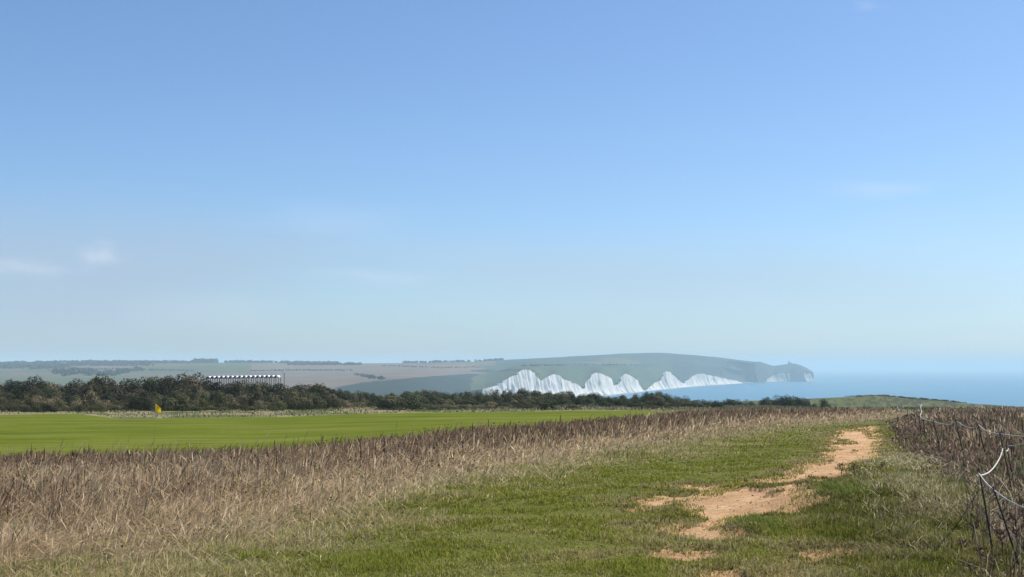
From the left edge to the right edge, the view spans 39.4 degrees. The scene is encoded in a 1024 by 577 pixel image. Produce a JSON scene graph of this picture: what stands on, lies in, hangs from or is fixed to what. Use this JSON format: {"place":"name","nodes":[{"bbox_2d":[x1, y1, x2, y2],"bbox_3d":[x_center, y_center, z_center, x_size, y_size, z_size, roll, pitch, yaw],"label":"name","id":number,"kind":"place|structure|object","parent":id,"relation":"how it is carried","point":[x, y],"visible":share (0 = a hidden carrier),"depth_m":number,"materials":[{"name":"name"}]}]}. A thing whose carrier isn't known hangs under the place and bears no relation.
{"place":"outdoors","nodes":[
{"label":"outdoors","id":0,"kind":"place"},
{"bbox_2d":[0,353,813,397],"bbox_3d":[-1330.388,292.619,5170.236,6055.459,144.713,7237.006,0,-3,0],"label":"hills","id":1,"kind":"structure","parent":0,"point":[647,370],"depth_m":4128.47,"materials":[{"name":"green plant"}]},
{"bbox_2d":[0,358,635,379],"bbox_3d":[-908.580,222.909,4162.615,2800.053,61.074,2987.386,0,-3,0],"label":"woodland","id":2,"kind":"object","parent":1,"relation":"on","point":[54,365],"visible":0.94,"depth_m":4697.88,"materials":[{"name":"green plant"}]},
{"bbox_2d":[0,396,1023,576],"bbox_3d":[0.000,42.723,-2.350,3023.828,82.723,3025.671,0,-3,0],"label":"ground","id":3,"kind":"structure","parent":0,"point":[875,401],"depth_m":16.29,"materials":[{"name":"green plant"}]},
{"bbox_2d":[0,391,17,401],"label":"hawthorn","id":4,"kind":"object","parent":3,"relation":"on","point":[3,394],"visible":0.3,"depth_m":220.38,"materials":[{"name":"green plant"}]},
{"bbox_2d":[1,404,29,411],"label":"bramble bush","id":5,"kind":"object","parent":3,"relation":"on","point":[9,408],"visible":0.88,"depth_m":181.07,"materials":[{"name":"green plant"}]},
{"bbox_2d":[3,381,32,394],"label":"hawthorn","id":6,"kind":"object","parent":3,"relation":"on","point":[14,388],"visible":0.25,"depth_m":238.43,"materials":[{"name":"green plant"}]},
{"bbox_2d":[8,391,32,402],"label":"hawthorn","id":7,"kind":"object","parent":3,"relation":"on","point":[23,393],"visible":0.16,"depth_m":213.89,"materials":[{"name":"green plant"}]},
{"bbox_2d":[2,394,39,406],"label":"bramble bush","id":8,"kind":"object","parent":3,"relation":"on","point":[25,400],"visible":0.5,"depth_m":191.47,"materials":[{"name":"green plant"}]},
{"bbox_2d":[24,385,41,396],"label":"hawthorn","id":9,"kind":"object","parent":3,"relation":"on","point":[35,387],"visible":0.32,"depth_m":231.94,"materials":[{"name":"green plant"}]},
{"bbox_2d":[19,375,54,394],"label":"hawthorn","id":10,"kind":"object","parent":3,"relation":"on","point":[40,385],"visible":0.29,"depth_m":234.47,"materials":[{"name":"green plant"}]},
{"bbox_2d":[19,402,57,412],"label":"bramble bush","id":11,"kind":"object","parent":3,"relation":"on","point":[49,408],"visible":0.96,"depth_m":180.73,"materials":[{"name":"green plant"}]},
{"bbox_2d":[28,390,57,401],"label":"hawthorn","id":12,"kind":"object","parent":3,"relation":"on","point":[50,396],"visible":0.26,"depth_m":205.47,"materials":[{"name":"green plant"}]},
{"bbox_2d":[30,401,57,411],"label":"bramble bush","id":13,"kind":"object","parent":3,"relation":"on","point":[44,409],"visible":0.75,"depth_m":181.42,"materials":[{"name":"green plant"}]},
{"bbox_2d":[30,394,60,405],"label":"bramble bush","id":14,"kind":"object","parent":3,"relation":"on","point":[36,397],"visible":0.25,"depth_m":199.73,"materials":[{"name":"green plant"}]},
{"bbox_2d":[41,387,60,396],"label":"hawthorn","id":15,"kind":"object","parent":3,"relation":"on","point":[45,390],"visible":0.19,"depth_m":231.05,"materials":[{"name":"green plant"}]},
{"bbox_2d":[37,399,68,407],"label":"bramble bush","id":16,"kind":"object","parent":3,"relation":"on","point":[60,403],"visible":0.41,"depth_m":192.10,"materials":[{"name":"green plant"}]},
{"bbox_2d":[59,381,79,393],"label":"hawthorn","id":17,"kind":"object","parent":3,"relation":"on","point":[65,386],"visible":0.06,"depth_m":249.41,"materials":[{"name":"green plant"}]},
{"bbox_2d":[65,386,84,398],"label":"hawthorn","id":18,"kind":"object","parent":3,"relation":"on","point":[73,393],"visible":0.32,"depth_m":228.68,"materials":[{"name":"green plant"}]},
{"bbox_2d":[65,378,86,391],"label":"hawthorn","id":19,"kind":"object","parent":3,"relation":"on","point":[75,388],"visible":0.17,"depth_m":246.33,"materials":[{"name":"green plant"}]},
{"bbox_2d":[67,390,111,406],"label":"bramble bush","id":20,"kind":"object","parent":3,"relation":"on","point":[77,403],"visible":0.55,"depth_m":192.56,"materials":[{"name":"green plant"}]},
{"bbox_2d":[74,400,107,411],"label":"bramble bush","id":21,"kind":"object","parent":3,"relation":"on","point":[83,405],"visible":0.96,"depth_m":181.03,"materials":[{"name":"green plant"}]},
{"bbox_2d":[79,384,103,400],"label":"hawthorn","id":22,"kind":"object","parent":3,"relation":"on","point":[93,387],"visible":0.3,"depth_m":217.97,"materials":[{"name":"green plant"}]},
{"bbox_2d":[81,373,112,393],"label":"hawthorn","id":23,"kind":"object","parent":3,"relation":"on","point":[100,384],"visible":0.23,"depth_m":236.13,"materials":[{"name":"green plant"}]},
{"bbox_2d":[97,391,116,403],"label":"hawthorn","id":24,"kind":"object","parent":3,"relation":"on","point":[108,395],"visible":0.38,"depth_m":213.90,"materials":[{"name":"green plant"}]},
{"bbox_2d":[101,385,127,404],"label":"hawthorn","id":25,"kind":"object","parent":3,"relation":"on","point":[117,392],"visible":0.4,"depth_m":218.26,"materials":[{"name":"green plant"}]},
{"bbox_2d":[108,405,145,410],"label":"bramble bush","id":26,"kind":"object","parent":3,"relation":"on","point":[114,408],"visible":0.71,"depth_m":186.68,"materials":[{"name":"green plant"}]},
{"bbox_2d":[110,378,144,392],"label":"hawthorn","id":27,"kind":"object","parent":3,"relation":"on","point":[130,386],"visible":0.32,"depth_m":239.71,"materials":[{"name":"green plant"}]},
{"bbox_2d":[120,392,161,410],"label":"bramble bush","id":28,"kind":"object","parent":3,"relation":"on","point":[137,403],"visible":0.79,"depth_m":187.09,"materials":[{"name":"green plant"}]},
{"bbox_2d":[138,376,157,391],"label":"hawthorn","id":29,"kind":"object","parent":3,"relation":"on","point":[147,386],"visible":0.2,"depth_m":245.14,"materials":[{"name":"green plant"}]},
{"bbox_2d":[144,376,170,388],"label":"hawthorn","id":30,"kind":"object","parent":3,"relation":"on","point":[158,381],"visible":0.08,"depth_m":251.69,"materials":[{"name":"green plant"}]},
{"bbox_2d":[148,382,167,395],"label":"hawthorn","id":31,"kind":"object","parent":3,"relation":"on","point":[157,389],"visible":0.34,"depth_m":231.41,"materials":[{"name":"green plant"}]},
{"bbox_2d":[149,393,178,410],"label":"bramble bush","id":32,"kind":"object","parent":3,"relation":"on","point":[158,401],"visible":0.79,"depth_m":186.61,"materials":[{"name":"green plant"}]},
{"bbox_2d":[159,375,179,390],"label":"hawthorn","id":33,"kind":"object","parent":3,"relation":"on","point":[167,383],"visible":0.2,"depth_m":238.53,"materials":[{"name":"green plant"}]},
{"bbox_2d":[167,391,185,398],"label":"hawthorn","id":34,"kind":"object","parent":3,"relation":"on","point":[173,394],"visible":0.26,"depth_m":203.75,"materials":[{"name":"green plant"}]},
{"bbox_2d":[163,384,191,395],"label":"hawthorn","id":35,"kind":"object","parent":3,"relation":"on","point":[180,389],"visible":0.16,"depth_m":226.10,"materials":[{"name":"green plant"}]},
{"bbox_2d":[160,391,198,410],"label":"bramble bush","id":36,"kind":"object","parent":3,"relation":"on","point":[179,399],"visible":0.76,"depth_m":186.79,"materials":[{"name":"green plant"}]},
{"bbox_2d":[167,372,203,392],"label":"hawthorn","id":37,"kind":"object","parent":3,"relation":"on","point":[188,380],"visible":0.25,"depth_m":238.80,"materials":[{"name":"green plant"}]},
{"bbox_2d":[162,404,213,410],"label":"bramble bush","id":38,"kind":"object","parent":3,"relation":"on","point":[170,407],"visible":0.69,"depth_m":185.02,"materials":[{"name":"green plant"}]},
{"bbox_2d":[182,382,200,394],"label":"hawthorn","id":39,"kind":"object","parent":3,"relation":"on","point":[193,389],"visible":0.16,"depth_m":232.50,"materials":[{"name":"green plant"}]},
{"bbox_2d":[177,399,210,410],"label":"bramble bush","id":40,"kind":"object","parent":3,"relation":"on","point":[200,405],"visible":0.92,"depth_m":185.66,"materials":[{"name":"green plant"}]},
{"bbox_2d":[190,372,207,391],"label":"hawthorn","id":41,"kind":"object","parent":3,"relation":"on","point":[204,387],"visible":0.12,"depth_m":241.99,"materials":[{"name":"green plant"}]},
{"bbox_2d":[200,379,214,390],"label":"hawthorn","id":42,"kind":"object","parent":3,"relation":"on","point":[209,385],"visible":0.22,"depth_m":244.62,"materials":[{"name":"green plant"}]},
{"bbox_2d":[188,390,230,409],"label":"bramble bush","id":43,"kind":"object","parent":3,"relation":"on","point":[220,398],"visible":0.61,"depth_m":190.56,"materials":[{"name":"green plant"}]},
{"bbox_2d":[210,380,233,392],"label":"hawthorn","id":44,"kind":"object","parent":3,"relation":"on","point":[218,388],"visible":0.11,"depth_m":243.64,"materials":[{"name":"green plant"}]},
{"bbox_2d":[211,402,257,410],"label":"bramble bush","id":45,"kind":"object","parent":3,"relation":"on","point":[231,406],"visible":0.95,"depth_m":187.01,"materials":[{"name":"green plant"}]},
{"bbox_2d":[223,381,248,396],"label":"hawthorn","id":46,"kind":"object","parent":3,"relation":"on","point":[237,387],"visible":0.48,"depth_m":239.01,"materials":[{"name":"green plant"}]},
{"bbox_2d":[205,375,280,387],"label":"shelter","id":47,"kind":"object","parent":3,"relation":"on","point":[229,377],"visible":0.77,"depth_m":328.27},
{"bbox_2d":[224,389,268,406],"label":"bramble bush","id":48,"kind":"object","parent":3,"relation":"on","point":[242,398],"visible":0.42,"depth_m":197.11,"materials":[{"name":"green plant"}]},
{"bbox_2d":[239,379,254,394],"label":"hawthorn","id":49,"kind":"object","parent":3,"relation":"on","point":[246,385],"visible":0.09,"depth_m":245.81,"materials":[{"name":"green plant"}]},
{"bbox_2d":[245,381,272,395],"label":"hawthorn","id":50,"kind":"object","parent":3,"relation":"on","point":[257,386],"visible":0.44,"depth_m":246.61,"materials":[{"name":"green plant"}]},
{"bbox_2d":[248,390,274,408],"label":"bramble bush","id":51,"kind":"object","parent":3,"relation":"on","point":[254,399],"visible":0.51,"depth_m":196.64,"materials":[{"name":"green plant"}]},
{"bbox_2d":[249,400,287,410],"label":"bramble bush","id":52,"kind":"object","parent":3,"relation":"on","point":[281,405],"visible":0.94,"depth_m":188.84,"materials":[{"name":"green plant"}]},
{"bbox_2d":[268,383,297,396],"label":"hawthorn","id":53,"kind":"object","parent":3,"relation":"on","point":[286,389],"visible":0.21,"depth_m":242.31,"materials":[{"name":"green plant"}]},
{"bbox_2d":[265,389,309,409],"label":"bramble bush","id":54,"kind":"object","parent":3,"relation":"on","point":[303,396],"visible":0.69,"depth_m":194.66,"materials":[{"name":"green plant"}]},
{"bbox_2d":[289,384,309,395],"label":"hawthorn","id":55,"kind":"object","parent":3,"relation":"on","point":[300,388],"visible":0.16,"depth_m":245.04,"materials":[{"name":"green plant"}]},
{"bbox_2d":[279,392,320,408],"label":"bramble bush","id":56,"kind":"object","parent":3,"relation":"on","point":[296,393],"visible":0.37,"depth_m":195.25,"materials":[{"name":"green plant"}]},
{"bbox_2d":[287,392,326,409],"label":"bramble bush","id":57,"kind":"object","parent":3,"relation":"on","point":[311,402],"visible":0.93,"depth_m":193.87,"materials":[{"name":"green plant"}]},
{"bbox_2d":[304,382,327,395],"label":"hawthorn","id":58,"kind":"object","parent":3,"relation":"on","point":[317,390],"visible":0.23,"depth_m":238.29,"materials":[{"name":"green plant"}]},
{"bbox_2d":[310,392,334,407],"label":"bramble bush","id":59,"kind":"object","parent":3,"relation":"on","point":[325,398],"visible":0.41,"depth_m":197.27,"materials":[{"name":"green plant"}]},
{"bbox_2d":[316,394,350,408],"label":"bramble bush","id":60,"kind":"object","parent":3,"relation":"on","point":[336,402],"visible":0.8,"depth_m":196.54,"materials":[{"name":"green plant"}]},
{"bbox_2d":[0,410,674,457],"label":"fairway","id":61,"kind":"structure","parent":3,"relation":"on","point":[24,433],"depth_m":107.45,"materials":[{"name":"green plant"}]},
{"bbox_2d":[322,390,354,400],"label":"hawthorn","id":62,"kind":"object","parent":3,"relation":"on","point":[341,396],"visible":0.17,"depth_m":241.76,"materials":[{"name":"green plant"}]},
{"bbox_2d":[347,390,376,398],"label":"bramble bush","id":63,"kind":"object","parent":3,"relation":"on","point":[360,394],"visible":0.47,"depth_m":313.89,"materials":[{"name":"green plant"}]},
{"bbox_2d":[349,401,376,406],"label":"bramble bush","id":64,"kind":"object","parent":3,"relation":"on","point":[360,404],"visible":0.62,"depth_m":216.05,"materials":[{"name":"green plant"}]},
{"bbox_2d":[373,396,402,408],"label":"gorse bush","id":65,"kind":"object","parent":3,"relation":"on","point":[377,400],"visible":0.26,"depth_m":197.83,"materials":[{"name":"green plant"}]},
{"bbox_2d":[376,393,423,409],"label":"gorse bush","id":66,"kind":"object","parent":3,"relation":"on","point":[394,402],"visible":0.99,"depth_m":193.54,"materials":[{"name":"green plant"}]},
{"bbox_2d":[407,389,438,398],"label":"bramble bush","id":67,"kind":"object","parent":3,"relation":"on","point":[417,392],"visible":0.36,"depth_m":305.17,"materials":[{"name":"green plant"}]},
{"bbox_2d":[416,390,441,400],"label":"bramble bush","id":68,"kind":"object","parent":3,"relation":"on","point":[428,395],"visible":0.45,"depth_m":282.13,"materials":[{"name":"green plant"}]},
{"bbox_2d":[410,403,458,409],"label":"bramble bush","id":69,"kind":"object","parent":3,"relation":"on","point":[430,406],"visible":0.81,"depth_m":196.56,"materials":[{"name":"green plant"}]},
{"bbox_2d":[420,399,452,404],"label":"bramble bush","id":70,"kind":"object","parent":3,"relation":"on","point":[433,402],"visible":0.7,"depth_m":231.11,"materials":[{"name":"green plant"}]},
{"bbox_2d":[0,404,906,576],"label":"dry grass","id":71,"kind":"structure","parent":3,"relation":"on","point":[56,504],"depth_m":21.17,"materials":[{"name":"beige plant"}]},
{"bbox_2d":[458,399,481,404],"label":"gorse bush","id":72,"kind":"object","parent":3,"relation":"on","point":[475,402],"visible":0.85,"depth_m":233.80,"materials":[{"name":"green plant"}]},
{"bbox_2d":[447,405,496,408],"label":"bramble bush","id":73,"kind":"object","parent":3,"relation":"on","point":[472,407],"visible":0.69,"depth_m":202.47,"materials":[{"name":"green plant"}]},
{"bbox_2d":[0,397,948,418],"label":"rough grass","id":74,"kind":"structure","parent":3,"relation":"on","point":[680,409],"depth_m":188.84,"materials":[{"name":"green plant"}]},
{"bbox_2d":[475,402,511,408],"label":"bramble bush","id":75,"kind":"object","parent":3,"relation":"on","point":[488,404],"visible":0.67,"depth_m":209.02,"materials":[{"name":"green plant"}]},
{"bbox_2d":[485,389,510,396],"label":"bramble bush","id":76,"kind":"object","parent":3,"relation":"on","point":[498,394],"visible":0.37,"depth_m":318.72,"materials":[{"name":"green plant"}]},
{"bbox_2d":[490,394,511,403],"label":"gorse bush","id":77,"kind":"object","parent":3,"relation":"on","point":[499,398],"visible":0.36,"depth_m":252.44,"materials":[{"name":"green plant"}]},
{"bbox_2d":[486,398,526,405],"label":"bramble bush","id":78,"kind":"object","parent":3,"relation":"on","point":[511,403],"visible":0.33,"depth_m":223.68,"materials":[{"name":"green plant"}]},
{"bbox_2d":[494,402,521,407],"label":"bramble bush","id":79,"kind":"object","parent":3,"relation":"on","point":[508,405],"visible":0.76,"depth_m":209.76,"materials":[{"name":"green plant"}]},
{"bbox_2d":[513,387,528,399],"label":"gorse bush","id":80,"kind":"object","parent":3,"relation":"on","point":[521,391],"visible":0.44,"depth_m":320.22,"materials":[{"name":"green plant"}]},
{"bbox_2d":[516,403,534,408],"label":"gorse bush","id":81,"kind":"object","parent":3,"relation":"on","point":[528,405],"visible":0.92,"depth_m":204.99,"materials":[{"name":"green plant"}]},
{"bbox_2d":[508,396,544,404],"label":"bramble bush","id":82,"kind":"object","parent":3,"relation":"on","point":[536,399],"visible":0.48,"depth_m":253.37,"materials":[{"name":"green plant"}]},
{"bbox_2d":[510,400,544,406],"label":"bramble bush","id":83,"kind":"object","parent":3,"relation":"on","point":[531,402],"visible":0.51,"depth_m":222.61,"materials":[{"name":"green plant"}]},
{"bbox_2d":[535,403,556,409],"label":"gorse bush","id":84,"kind":"object","parent":3,"relation":"on","point":[546,405],"visible":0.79,"depth_m":194.61,"materials":[{"name":"green plant"}]},
{"bbox_2d":[549,398,570,405],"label":"gorse bush","id":85,"kind":"object","parent":3,"relation":"on","point":[562,401],"visible":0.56,"depth_m":234.64,"materials":[{"name":"green plant"}]},
{"bbox_2d":[562,391,575,401],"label":"tree","id":86,"kind":"object","parent":3,"relation":"on","point":[572,396],"visible":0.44,"depth_m":312.02,"materials":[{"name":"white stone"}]},
{"bbox_2d":[580,396,594,405],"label":"gorse bush","id":87,"kind":"object","parent":3,"relation":"on","point":[588,400],"visible":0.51,"depth_m":245.61,"materials":[{"name":"green plant"}]},
{"bbox_2d":[631,405,669,408],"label":"bramble bush","id":88,"kind":"object","parent":3,"relation":"on","point":[653,407],"visible":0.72,"depth_m":203.08,"materials":[{"name":"green plant"}]},
{"bbox_2d":[648,396,672,406],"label":"bramble bush","id":89,"kind":"object","parent":3,"relation":"on","point":[659,400],"visible":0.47,"depth_m":246.43,"materials":[{"name":"green plant"}]},
{"bbox_2d":[673,400,694,407],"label":"gorse bush","id":90,"kind":"object","parent":3,"relation":"on","point":[685,404],"visible":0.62,"depth_m":245.85,"materials":[{"name":"green plant"}]},
{"bbox_2d":[694,402,722,406],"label":"bramble bush","id":91,"kind":"object","parent":3,"relation":"on","point":[714,404],"visible":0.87,"depth_m":277.03,"materials":[{"name":"green plant"}]},
{"bbox_2d":[723,399,743,405],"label":"gorse bush","id":92,"kind":"object","parent":3,"relation":"on","point":[728,402],"visible":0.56,"depth_m":328.09,"materials":[{"name":"green plant"}]},
{"bbox_2d":[758,398,772,405],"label":"gorse bush","id":93,"kind":"object","parent":3,"relation":"on","point":[765,402],"visible":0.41,"depth_m":394.27,"materials":[{"name":"green plant"}]},
{"bbox_2d":[770,396,779,405],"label":"gorse bush","id":94,"kind":"object","parent":3,"relation":"on","point":[775,402],"visible":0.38,"depth_m":399.61,"materials":[{"name":"green plant"}]},
{"bbox_2d":[780,395,804,405],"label":"gorse bush","id":95,"kind":"object","parent":3,"relation":"on","point":[790,403],"visible":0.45,"depth_m":384.89,"materials":[{"name":"green plant"}]},
{"bbox_2d":[812,399,830,406],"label":"gorse bush","id":96,"kind":"object","parent":3,"relation":"on","point":[824,404],"visible":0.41,"depth_m":384.98,"materials":[{"name":"green plant"}]},
{"bbox_2d":[882,405,1023,576],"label":"dead undergrowth","id":97,"kind":"object","parent":3,"relation":"on","point":[1005,420],"visible":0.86,"depth_m":26.18,"materials":[{"name":"brown plant"}]},
{"bbox_2d":[896,404,1023,565],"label":"rope fence","id":98,"kind":"object","parent":3,"relation":"on","point":[992,488],"visible":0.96,"depth_m":16.71,"materials":[{"name":"white fabric"}]},
{"bbox_2d":[967,510,981,539],"bbox_3d":[4.055,2.110,12.498,0.190,0.356,0.182,-1,-3,10],"label":"dock plant","id":99,"kind":"object","parent":3,"relation":"on","point":[970,523],"visible":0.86,"depth_m":12.49,"materials":[{"name":"plant"}]},
{"bbox_2d":[992,529,1006,556],"bbox_3d":[4.036,2.119,11.803,0.245,0.266,0.165,1,-3,-24],"label":"dock plant","id":100,"kind":"object","parent":3,"relation":"on","point":[1001,541],"visible":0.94,"depth_m":11.81,"materials":[{"name":"plant"}]},
{"bbox_2d":[1007,512,1023,543],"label":"dock plant","id":101,"kind":"object","parent":3,"relation":"on","point":[1020,526],"visible":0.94,"depth_m":12.32,"materials":[{"name":"plant"}]},
{"bbox_2d":[0,0,1023,369],"label":"sky","id":102,"kind":"structure","parent":0,"point":[811,184],"materials":[{"name":"blue"}]},
{"bbox_2d":[482,369,813,395],"bbox_3d":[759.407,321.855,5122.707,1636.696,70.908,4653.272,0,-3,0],"label":"chalk cliffs","id":103,"kind":"structure","parent":0,"point":[598,383],"depth_m":3800.10,"materials":[{"name":"white stone"}]},
{"bbox_2d":[579,426,883,576],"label":"path","id":104,"kind":"structure","parent":0,"point":[746,498],"depth_m":17.30,"materials":[{"name":"beige soil"}]},
{"bbox_2d":[603,435,882,560],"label":"pebbles","id":105,"kind":"object","parent":104,"relation":"on","point":[751,502],"visible":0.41,"depth_m":17.60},
{"bbox_2d":[471,370,1023,406],"bbox_3d":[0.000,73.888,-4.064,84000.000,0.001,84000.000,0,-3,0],"label":"sea","id":106,"kind":"structure","parent":0,"point":[998,387],"depth_m":5194.35,"materials":[{"name":"liquid"}]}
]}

